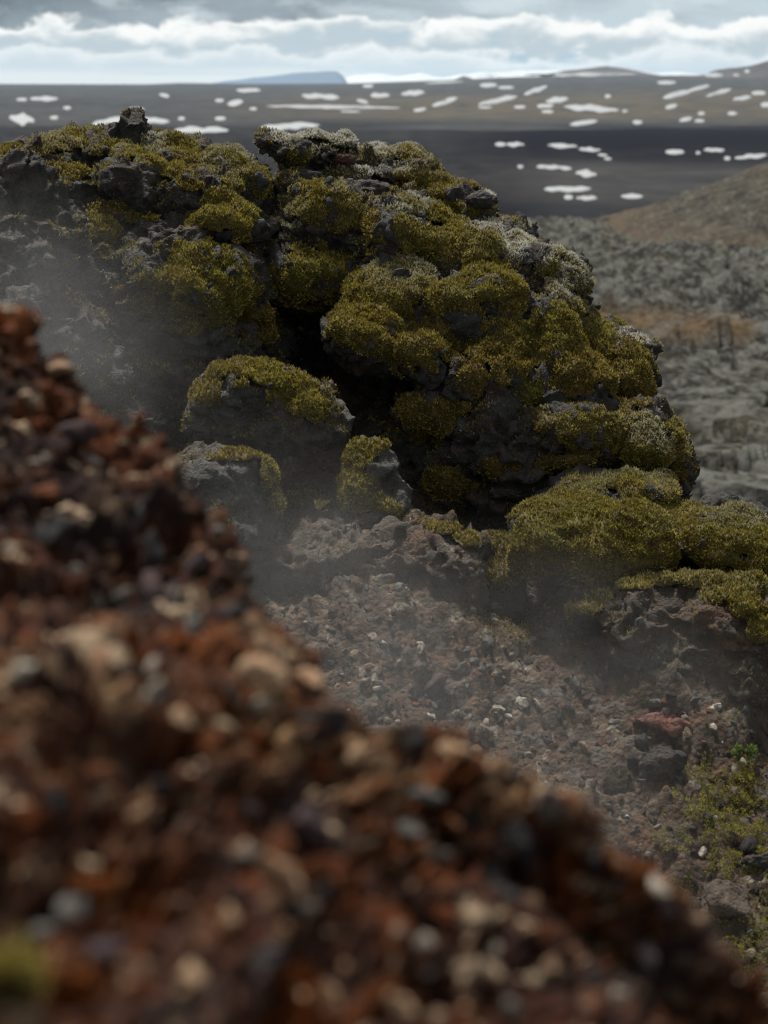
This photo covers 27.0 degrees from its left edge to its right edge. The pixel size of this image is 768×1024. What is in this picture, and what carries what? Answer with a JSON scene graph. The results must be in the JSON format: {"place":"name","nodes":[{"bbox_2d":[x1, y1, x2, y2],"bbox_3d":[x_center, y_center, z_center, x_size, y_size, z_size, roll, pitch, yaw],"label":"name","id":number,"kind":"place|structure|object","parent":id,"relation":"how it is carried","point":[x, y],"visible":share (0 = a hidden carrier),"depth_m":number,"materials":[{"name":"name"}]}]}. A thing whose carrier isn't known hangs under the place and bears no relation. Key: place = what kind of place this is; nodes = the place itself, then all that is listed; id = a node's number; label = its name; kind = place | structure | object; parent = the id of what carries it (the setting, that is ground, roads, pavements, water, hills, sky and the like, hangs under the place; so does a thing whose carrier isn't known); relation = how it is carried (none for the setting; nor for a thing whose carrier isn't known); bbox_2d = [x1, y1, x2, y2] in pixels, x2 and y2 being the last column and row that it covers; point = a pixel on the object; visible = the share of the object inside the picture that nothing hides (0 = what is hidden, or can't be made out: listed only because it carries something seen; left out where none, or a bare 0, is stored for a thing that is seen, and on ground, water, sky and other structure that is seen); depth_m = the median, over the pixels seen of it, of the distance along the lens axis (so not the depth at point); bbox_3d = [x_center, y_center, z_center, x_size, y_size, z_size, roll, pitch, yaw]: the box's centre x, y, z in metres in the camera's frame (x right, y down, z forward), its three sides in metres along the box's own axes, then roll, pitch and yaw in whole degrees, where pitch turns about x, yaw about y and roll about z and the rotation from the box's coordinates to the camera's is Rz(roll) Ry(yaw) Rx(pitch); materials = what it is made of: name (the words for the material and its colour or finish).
{"place":"outdoors","nodes":[
{"label":"outdoors","id":0,"kind":"place"},
{"bbox_2d":[216,71,346,83],"bbox_3d":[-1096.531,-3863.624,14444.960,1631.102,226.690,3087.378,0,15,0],"label":"mountain","id":1,"kind":"structure","parent":0,"point":[323,77],"depth_m":14166.73,"materials":[{"name":"stone"}]},
{"bbox_2d":[0,303,767,1023],"bbox_3d":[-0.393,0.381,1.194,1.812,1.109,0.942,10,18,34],"label":"scoria bank","id":2,"kind":"structure","parent":0,"point":[72,741],"depth_m":0.80,"materials":[{"name":"gravel"}]},
{"bbox_2d":[3,322,19,341],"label":"stone","id":3,"kind":"object","parent":2,"relation":"on","point":[11,332],"visible":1,"depth_m":1.35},
{"bbox_2d":[9,662,37,682],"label":"stone","id":4,"kind":"object","parent":2,"relation":"on","point":[22,671],"visible":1,"depth_m":0.79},
{"bbox_2d":[0,919,52,1005],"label":"moss clump","id":5,"kind":"object","parent":2,"relation":"on","point":[22,963],"visible":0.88,"depth_m":0.56,"materials":[{"name":"plant"}]},
{"bbox_2d":[24,338,38,359],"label":"stone","id":6,"kind":"object","parent":2,"relation":"on","point":[30,349],"visible":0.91,"depth_m":1.35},
{"bbox_2d":[25,923,58,944],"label":"stone","id":7,"kind":"object","parent":2,"relation":"on","point":[39,933],"visible":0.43,"depth_m":0.66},
{"bbox_2d":[31,482,58,500],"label":"stone","id":8,"kind":"object","parent":2,"relation":"on","point":[50,491],"visible":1,"depth_m":1.15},
{"bbox_2d":[32,513,70,546],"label":"stone","id":9,"kind":"object","parent":2,"relation":"on","point":[55,526],"visible":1,"depth_m":1.09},
{"bbox_2d":[42,653,63,685],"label":"stone","id":10,"kind":"object","parent":2,"relation":"on","point":[51,666],"visible":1,"depth_m":0.79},
{"bbox_2d":[42,782,67,819],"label":"stone","id":11,"kind":"object","parent":2,"relation":"on","point":[55,801],"visible":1,"depth_m":0.72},
{"bbox_2d":[48,361,72,375],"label":"stone","id":12,"kind":"object","parent":2,"relation":"on","point":[57,367],"visible":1,"depth_m":1.33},
{"bbox_2d":[56,894,90,930],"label":"stone","id":13,"kind":"object","parent":2,"relation":"on","point":[68,907],"visible":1,"depth_m":0.66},
{"bbox_2d":[55,419,99,447],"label":"stone","id":14,"kind":"object","parent":2,"relation":"on","point":[84,432],"visible":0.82,"depth_m":1.25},
{"bbox_2d":[76,451,105,466],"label":"stone","id":15,"kind":"object","parent":2,"relation":"on","point":[92,458],"visible":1,"depth_m":1.24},
{"bbox_2d":[87,643,111,675],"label":"stone","id":16,"kind":"object","parent":2,"relation":"on","point":[100,658],"visible":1,"depth_m":0.82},
{"bbox_2d":[83,940,127,969],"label":"stone","id":17,"kind":"object","parent":2,"relation":"on","point":[106,952],"visible":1,"depth_m":0.61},
{"bbox_2d":[108,586,132,609],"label":"stone","id":18,"kind":"object","parent":2,"relation":"on","point":[122,597],"visible":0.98,"depth_m":1.04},
{"bbox_2d":[118,677,139,707],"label":"stone","id":19,"kind":"object","parent":2,"relation":"on","point":[128,694],"visible":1,"depth_m":0.80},
{"bbox_2d":[127,803,148,826],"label":"stone","id":20,"kind":"object","parent":2,"relation":"on","point":[139,815],"visible":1,"depth_m":0.72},
{"bbox_2d":[137,570,163,604],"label":"stone","id":21,"kind":"object","parent":2,"relation":"on","point":[149,589],"visible":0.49,"depth_m":1.08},
{"bbox_2d":[138,529,164,569],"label":"stone","id":22,"kind":"object","parent":2,"relation":"on","point":[152,546],"visible":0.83,"depth_m":1.15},
{"bbox_2d":[144,656,158,677],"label":"stone","id":23,"kind":"object","parent":2,"relation":"on","point":[153,661],"visible":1,"depth_m":0.86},
{"bbox_2d":[140,678,165,707],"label":"stone","id":24,"kind":"object","parent":2,"relation":"on","point":[155,690],"visible":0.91,"depth_m":0.82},
{"bbox_2d":[148,778,172,798],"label":"stone","id":25,"kind":"object","parent":2,"relation":"on","point":[159,788],"visible":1,"depth_m":0.75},
{"bbox_2d":[168,581,178,607],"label":"stone","id":26,"kind":"object","parent":2,"relation":"on","point":[173,595],"visible":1,"depth_m":1.01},
{"bbox_2d":[171,707,195,728],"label":"stone","id":27,"kind":"object","parent":2,"relation":"on","point":[181,717],"visible":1,"depth_m":0.80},
{"bbox_2d":[185,612,199,638],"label":"stone","id":28,"kind":"object","parent":2,"relation":"on","point":[192,625],"visible":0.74,"depth_m":0.98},
{"bbox_2d":[177,962,208,1001],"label":"stone","id":29,"kind":"object","parent":2,"relation":"on","point":[191,976],"visible":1,"depth_m":0.61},
{"bbox_2d":[183,551,209,578],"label":"stone","id":30,"kind":"object","parent":2,"relation":"on","point":[195,565],"visible":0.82,"depth_m":1.14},
{"bbox_2d":[222,905,237,931],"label":"stone","id":31,"kind":"object","parent":2,"relation":"on","point":[229,923],"visible":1,"depth_m":0.65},
{"bbox_2d":[216,603,248,622],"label":"stone","id":32,"kind":"object","parent":2,"relation":"on","point":[235,612],"visible":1,"depth_m":0.98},
{"bbox_2d":[224,683,240,705],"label":"stone","id":33,"kind":"object","parent":2,"relation":"on","point":[231,691],"visible":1,"depth_m":0.85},
{"bbox_2d":[235,800,261,822],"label":"stone","id":34,"kind":"object","parent":2,"relation":"on","point":[250,810],"visible":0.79,"depth_m":0.78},
{"bbox_2d":[241,846,262,858],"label":"stone","id":35,"kind":"object","parent":2,"relation":"on","point":[249,852],"visible":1,"depth_m":0.71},
{"bbox_2d":[250,697,267,715],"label":"stone","id":36,"kind":"object","parent":2,"relation":"on","point":[258,706],"visible":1,"depth_m":0.86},
{"bbox_2d":[236,655,288,691],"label":"stone","id":37,"kind":"object","parent":2,"relation":"on","point":[260,671],"visible":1,"depth_m":0.86,"materials":[{"name":"stone"}]},
{"bbox_2d":[249,942,286,976],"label":"stone","id":38,"kind":"object","parent":2,"relation":"on","point":[270,956],"visible":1,"depth_m":0.64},
{"bbox_2d":[270,922,289,939],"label":"stone","id":39,"kind":"object","parent":2,"relation":"on","point":[280,931],"visible":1,"depth_m":0.66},
{"bbox_2d":[255,853,307,904],"bbox_3d":[-0.046,0.165,0.716,0.018,0.032,0.014,-38,21,8],"label":"stone","id":40,"kind":"object","parent":2,"relation":"on","point":[282,877],"visible":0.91,"depth_m":0.71,"materials":[{"name":"stone"}]},
{"bbox_2d":[277,796,293,817],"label":"stone","id":41,"kind":"object","parent":2,"relation":"on","point":[283,805],"visible":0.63,"depth_m":0.80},
{"bbox_2d":[278,903,318,917],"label":"stone","id":42,"kind":"object","parent":2,"relation":"on","point":[296,910],"visible":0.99,"depth_m":0.71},
{"bbox_2d":[294,711,315,722],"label":"stone","id":43,"kind":"object","parent":2,"relation":"on","point":[303,716],"visible":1,"depth_m":0.87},
{"bbox_2d":[292,668,322,688],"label":"stone","id":44,"kind":"object","parent":2,"relation":"on","point":[308,678],"visible":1,"depth_m":0.96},
{"bbox_2d":[294,806,330,839],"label":"stone","id":45,"kind":"object","parent":2,"relation":"on","point":[310,821],"visible":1,"depth_m":0.75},
{"bbox_2d":[315,882,336,905],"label":"stone","id":46,"kind":"object","parent":2,"relation":"on","point":[326,893],"visible":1,"depth_m":0.73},
{"bbox_2d":[315,705,348,737],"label":"stone","id":47,"kind":"object","parent":2,"relation":"on","point":[336,718],"visible":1,"depth_m":0.87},
{"bbox_2d":[335,742,361,768],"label":"stone","id":48,"kind":"object","parent":2,"relation":"on","point":[348,756],"visible":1,"depth_m":0.89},
{"bbox_2d":[340,765,364,784],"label":"stone","id":49,"kind":"object","parent":2,"relation":"on","point":[351,777],"visible":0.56,"depth_m":0.90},
{"bbox_2d":[351,743,377,771],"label":"stone","id":50,"kind":"object","parent":2,"relation":"on","point":[362,758],"visible":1,"depth_m":0.90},
{"bbox_2d":[368,753,393,778],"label":"stone","id":51,"kind":"object","parent":2,"relation":"on","point":[378,761],"visible":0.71,"depth_m":0.90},
{"bbox_2d":[387,991,416,1023],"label":"stone","id":52,"kind":"object","parent":2,"relation":"on","point":[401,1009],"visible":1,"depth_m":0.66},
{"bbox_2d":[396,819,423,839],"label":"stone","id":53,"kind":"object","parent":2,"relation":"on","point":[405,829],"visible":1,"depth_m":0.86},
{"bbox_2d":[397,721,426,760],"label":"stone","id":54,"kind":"object","parent":2,"relation":"on","point":[414,745],"visible":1,"depth_m":0.91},
{"bbox_2d":[415,932,433,951],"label":"stone","id":55,"kind":"object","parent":2,"relation":"on","point":[424,941],"visible":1,"depth_m":0.73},
{"bbox_2d":[406,788,445,805],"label":"stone","id":56,"kind":"object","parent":2,"relation":"on","point":[427,796],"visible":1,"depth_m":0.88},
{"bbox_2d":[423,847,452,865],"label":"stone","id":57,"kind":"object","parent":2,"relation":"on","point":[437,856],"visible":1,"depth_m":0.86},
{"bbox_2d":[430,905,457,923],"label":"stone","id":58,"kind":"object","parent":2,"relation":"on","point":[444,914],"visible":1,"depth_m":0.78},
{"bbox_2d":[438,740,487,764],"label":"stone","id":59,"kind":"object","parent":2,"relation":"on","point":[466,754],"visible":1,"depth_m":0.90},
{"bbox_2d":[459,809,484,832],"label":"stone","id":60,"kind":"object","parent":2,"relation":"on","point":[474,820],"visible":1,"depth_m":0.88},
{"bbox_2d":[479,860,506,884],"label":"stone","id":61,"kind":"object","parent":2,"relation":"on","point":[493,870],"visible":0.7,"depth_m":0.88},
{"bbox_2d":[486,939,501,958],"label":"stone","id":62,"kind":"object","parent":2,"relation":"on","point":[493,949],"visible":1,"depth_m":0.78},
{"bbox_2d":[486,757,513,786],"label":"stone","id":63,"kind":"object","parent":2,"relation":"on","point":[499,767],"visible":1,"depth_m":0.89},
{"bbox_2d":[489,881,523,900],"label":"stone","id":64,"kind":"object","parent":2,"relation":"on","point":[506,892],"visible":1,"depth_m":0.82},
{"bbox_2d":[502,998,524,1017],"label":"stone","id":65,"kind":"object","parent":2,"relation":"on","point":[512,1008],"visible":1,"depth_m":0.69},
{"bbox_2d":[502,817,535,863],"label":"stone","id":66,"kind":"object","parent":2,"relation":"on","point":[518,839],"visible":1,"depth_m":0.87,"materials":[{"name":"stone"}]},
{"bbox_2d":[520,769,538,795],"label":"stone","id":67,"kind":"object","parent":2,"relation":"on","point":[529,778],"visible":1,"depth_m":0.87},
{"bbox_2d":[533,787,563,822],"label":"stone","id":68,"kind":"object","parent":2,"relation":"on","point":[548,804],"visible":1,"depth_m":0.85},
{"bbox_2d":[543,957,558,972],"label":"stone","id":69,"kind":"object","parent":2,"relation":"on","point":[551,965],"visible":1,"depth_m":0.77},
{"bbox_2d":[586,843,606,880],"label":"stone","id":70,"kind":"object","parent":2,"relation":"on","point":[594,861],"visible":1,"depth_m":0.85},
{"bbox_2d":[590,965,602,988],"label":"stone","id":71,"kind":"object","parent":2,"relation":"on","point":[596,978],"visible":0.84,"depth_m":0.77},
{"bbox_2d":[611,987,628,1000],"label":"stone","id":72,"kind":"object","parent":2,"relation":"on","point":[618,994],"visible":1,"depth_m":0.77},
{"bbox_2d":[635,941,657,973],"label":"stone","id":73,"kind":"object","parent":2,"relation":"on","point":[646,958],"visible":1,"depth_m":0.84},
{"bbox_2d":[649,874,669,898],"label":"stone","id":74,"kind":"object","parent":2,"relation":"on","point":[659,890],"visible":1,"depth_m":0.84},
{"bbox_2d":[657,898,676,916],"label":"stone","id":75,"kind":"object","parent":2,"relation":"on","point":[666,909],"visible":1,"depth_m":0.84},
{"bbox_2d":[0,75,767,507],"bbox_3d":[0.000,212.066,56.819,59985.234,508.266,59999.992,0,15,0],"label":"ground","id":76,"kind":"structure","parent":0,"point":[700,311],"depth_m":978.94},
{"bbox_2d":[9,113,33,125],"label":"snow patch","id":77,"kind":"object","parent":76,"relation":"on","point":[22,119],"visible":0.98,"depth_m":1977.94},
{"bbox_2d":[175,126,227,132],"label":"snow patch","id":78,"kind":"object","parent":76,"relation":"on","point":[190,129],"visible":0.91,"depth_m":1587.18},
{"bbox_2d":[262,122,318,129],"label":"snow patch","id":79,"kind":"object","parent":76,"relation":"on","point":[295,125],"visible":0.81,"depth_m":1722.57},
{"bbox_2d":[269,105,398,108],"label":"snow patch","id":80,"kind":"object","parent":76,"relation":"on","point":[333,106],"visible":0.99,"depth_m":2551.09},
{"bbox_2d":[544,186,590,191],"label":"snow patch","id":81,"kind":"object","parent":76,"relation":"on","point":[568,189],"visible":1,"depth_m":706.59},
{"bbox_2d":[563,104,617,112],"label":"snow patch","id":82,"kind":"object","parent":76,"relation":"on","point":[591,107],"visible":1,"depth_m":2355.17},
{"bbox_2d":[0,0,767,83],"label":"sky","id":83,"kind":"structure","parent":0,"point":[42,41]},
{"bbox_2d":[242,360,767,994],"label":"scree slope","id":84,"kind":"structure","parent":0,"point":[634,697],"depth_m":3.63,"materials":[{"name":"gravel"}]},
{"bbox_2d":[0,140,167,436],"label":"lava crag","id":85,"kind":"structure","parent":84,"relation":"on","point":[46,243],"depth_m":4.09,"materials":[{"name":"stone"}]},
{"bbox_2d":[0,105,298,452],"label":"lava outcrop","id":86,"kind":"object","parent":84,"relation":"on","point":[172,277],"visible":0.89,"depth_m":4.36,"materials":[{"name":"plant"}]},
{"bbox_2d":[176,441,287,566],"bbox_3d":[-0.409,-0.004,3.811,0.352,0.316,0.400,0,15,0],"label":"mossy boulder","id":87,"kind":"object","parent":84,"relation":"on","point":[240,483],"visible":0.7,"depth_m":3.76,"materials":[{"name":"stone"}]},
{"bbox_2d":[180,354,354,461],"bbox_3d":[-0.299,-0.279,4.131,0.450,0.275,0.334,0,15,0],"label":"mossy boulder","id":88,"kind":"object","parent":84,"relation":"on","point":[274,407],"visible":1,"depth_m":4.02,"materials":[{"name":"stone"}]},
{"bbox_2d":[283,488,333,508],"bbox_3d":[-0.188,-0.028,4.369,0.122,0.062,0.200,-12,19,-37],"label":"moss clump","id":89,"kind":"object","parent":84,"relation":"on","point":[299,498],"visible":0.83,"depth_m":4.38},
{"bbox_2d":[349,649,370,663],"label":"stone","id":90,"kind":"object","parent":84,"relation":"on","point":[359,655],"visible":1,"depth_m":3.61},
{"bbox_2d":[247,497,491,617],"bbox_3d":[-0.040,0.144,3.944,0.614,0.311,0.439,0,15,0],"label":"lava ledge","id":91,"kind":"object","parent":84,"relation":"on","point":[313,552],"visible":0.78,"depth_m":3.81,"materials":[{"name":"stone"}]},
{"bbox_2d":[335,435,413,530],"bbox_3d":[-0.027,-0.067,4.045,0.206,0.255,0.249,0,15,0],"label":"mossy boulder","id":92,"kind":"object","parent":84,"relation":"on","point":[373,488],"visible":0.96,"depth_m":3.98,"materials":[{"name":"plant"}]},
{"bbox_2d":[422,673,446,696],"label":"stone","id":93,"kind":"object","parent":84,"relation":"on","point":[434,683],"visible":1,"depth_m":3.60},
{"bbox_2d":[253,126,700,531],"bbox_3d":[0.222,-0.449,4.730,1.322,1.347,1.208,0,15,0],"label":"lava outcrop","id":94,"kind":"object","parent":84,"relation":"on","point":[480,349],"visible":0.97,"depth_m":4.37,"materials":[{"name":"plant"}]},
{"bbox_2d":[481,528,529,620],"bbox_3d":[0.293,0.155,4.032,0.158,0.212,0.289,0,15,0],"label":"mossy boulder","id":95,"kind":"object","parent":84,"relation":"on","point":[508,595],"visible":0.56,"depth_m":3.93,"materials":[{"name":"stone"}]},
{"bbox_2d":[439,602,587,646],"bbox_3d":[0.665,0.341,4.246,0.444,0.477,1.460,10,18,32],"label":"moss","id":96,"kind":"object","parent":84,"relation":"on","point":[510,627],"visible":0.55,"depth_m":3.85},
{"bbox_2d":[504,464,685,599],"bbox_3d":[0.538,0.068,4.058,0.491,0.317,0.560,0,15,0],"label":"mossy boulder","id":97,"kind":"object","parent":84,"relation":"on","point":[568,530],"visible":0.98,"depth_m":3.87,"materials":[{"name":"plant"}]},
{"bbox_2d":[593,674,605,694],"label":"stone","id":98,"kind":"object","parent":84,"relation":"on","point":[599,683],"visible":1,"depth_m":3.73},
{"bbox_2d":[627,751,640,772],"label":"stone","id":99,"kind":"object","parent":84,"relation":"on","point":[633,760],"visible":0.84,"depth_m":3.52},
{"bbox_2d":[634,733,648,751],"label":"stone","id":100,"kind":"object","parent":84,"relation":"on","point":[641,742],"visible":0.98,"depth_m":3.56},
{"bbox_2d":[632,712,690,738],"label":"rock","id":101,"kind":"object","parent":84,"relation":"on","point":[665,724],"visible":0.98,"depth_m":3.59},
{"bbox_2d":[637,748,686,782],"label":"rock","id":102,"kind":"object","parent":84,"relation":"on","point":[659,765],"visible":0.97,"depth_m":3.50,"materials":[{"name":"stone"}]},
{"bbox_2d":[563,567,767,707],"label":"lava ledge","id":103,"kind":"object","parent":84,"relation":"on","point":[712,621],"visible":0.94,"depth_m":3.72,"materials":[{"name":"stone"}]},
{"bbox_2d":[656,490,767,576],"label":"mossy boulder","id":104,"kind":"object","parent":103,"relation":"on","point":[723,530],"visible":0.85,"depth_m":3.91,"materials":[{"name":"plant"}]},
{"bbox_2d":[647,710,767,893],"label":"moss","id":105,"kind":"object","parent":84,"relation":"on","point":[733,825],"visible":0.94,"depth_m":3.43,"materials":[{"name":"plant"}]},
{"bbox_2d":[681,751,764,814],"bbox_3d":[0.759,0.590,3.530,0.196,0.108,0.154,-6,16,-22],"label":"moss","id":106,"kind":"object","parent":84,"relation":"on","point":[717,786],"visible":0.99,"depth_m":3.52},
{"bbox_2d":[703,878,752,923],"bbox_3d":[0.704,0.804,3.273,0.098,0.097,0.081,0,15,0],"label":"rock","id":107,"kind":"object","parent":84,"relation":"on","point":[727,899],"visible":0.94,"depth_m":3.25,"materials":[{"name":"grey stone"}]},
{"bbox_2d":[707,890,767,985],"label":"moss","id":108,"kind":"object","parent":84,"relation":"on","point":[740,945],"visible":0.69,"depth_m":3.22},
{"bbox_2d":[731,742,759,760],"bbox_3d":[0.804,0.531,3.566,0.078,0.049,0.036,-7,16,-24],"label":"plant","id":109,"kind":"object","parent":84,"relation":"on","point":[737,750],"visible":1,"depth_m":3.56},
{"bbox_2d":[740,835,756,853],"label":"stone","id":110,"kind":"object","parent":84,"relation":"on","point":[748,844],"visible":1,"depth_m":3.39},
{"bbox_2d":[741,852,767,868],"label":"rock","id":111,"kind":"object","parent":84,"relation":"on","point":[758,861],"visible":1,"depth_m":3.35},
{"bbox_2d":[345,70,698,82],"bbox_3d":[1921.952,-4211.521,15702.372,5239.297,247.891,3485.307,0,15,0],"label":"mountain","id":112,"kind":"structure","parent":0,"point":[371,78],"depth_m":15680.62,"materials":[{"name":"snow"}]},
{"bbox_2d":[539,66,660,76],"bbox_3d":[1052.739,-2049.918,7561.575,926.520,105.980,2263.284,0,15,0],"label":"hill","id":113,"kind":"structure","parent":0,"point":[605,69],"depth_m":7163.98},
{"bbox_2d":[527,72,632,76],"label":"snow patch","id":114,"kind":"object","parent":113,"relation":"on","point":[584,74],"visible":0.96,"depth_m":7068.72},
{"bbox_2d":[591,162,767,248],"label":"hill","id":115,"kind":"structure","parent":0,"point":[733,209],"depth_m":260.82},
{"bbox_2d":[679,61,767,77],"bbox_3d":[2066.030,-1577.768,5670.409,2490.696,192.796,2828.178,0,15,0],"label":"hill","id":116,"kind":"structure","parent":0,"point":[759,70],"depth_m":5405.42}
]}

